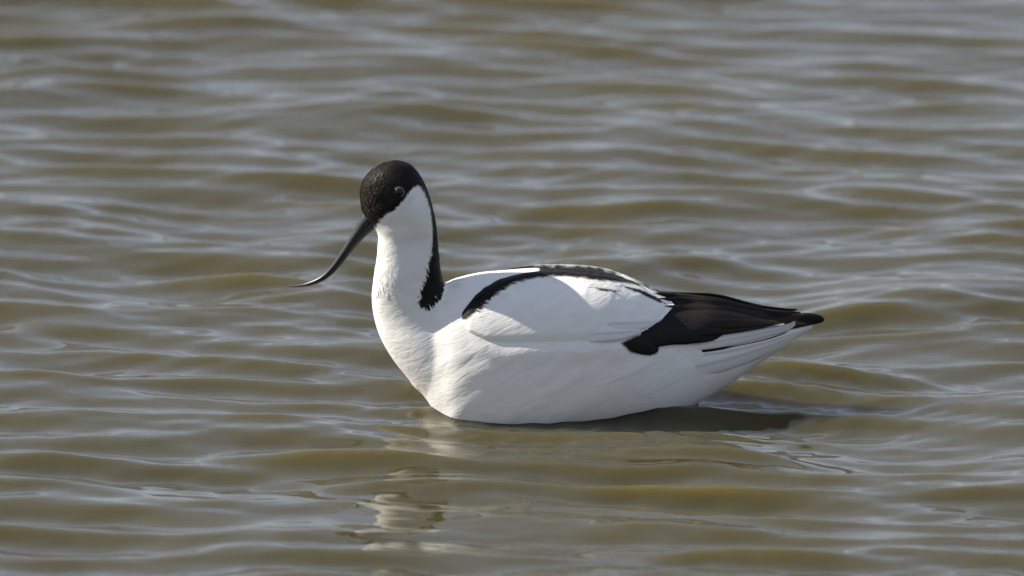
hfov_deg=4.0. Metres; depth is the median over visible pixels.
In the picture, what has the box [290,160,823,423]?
avocet
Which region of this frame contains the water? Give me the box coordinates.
[0,0,1023,575]
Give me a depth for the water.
12.56 m

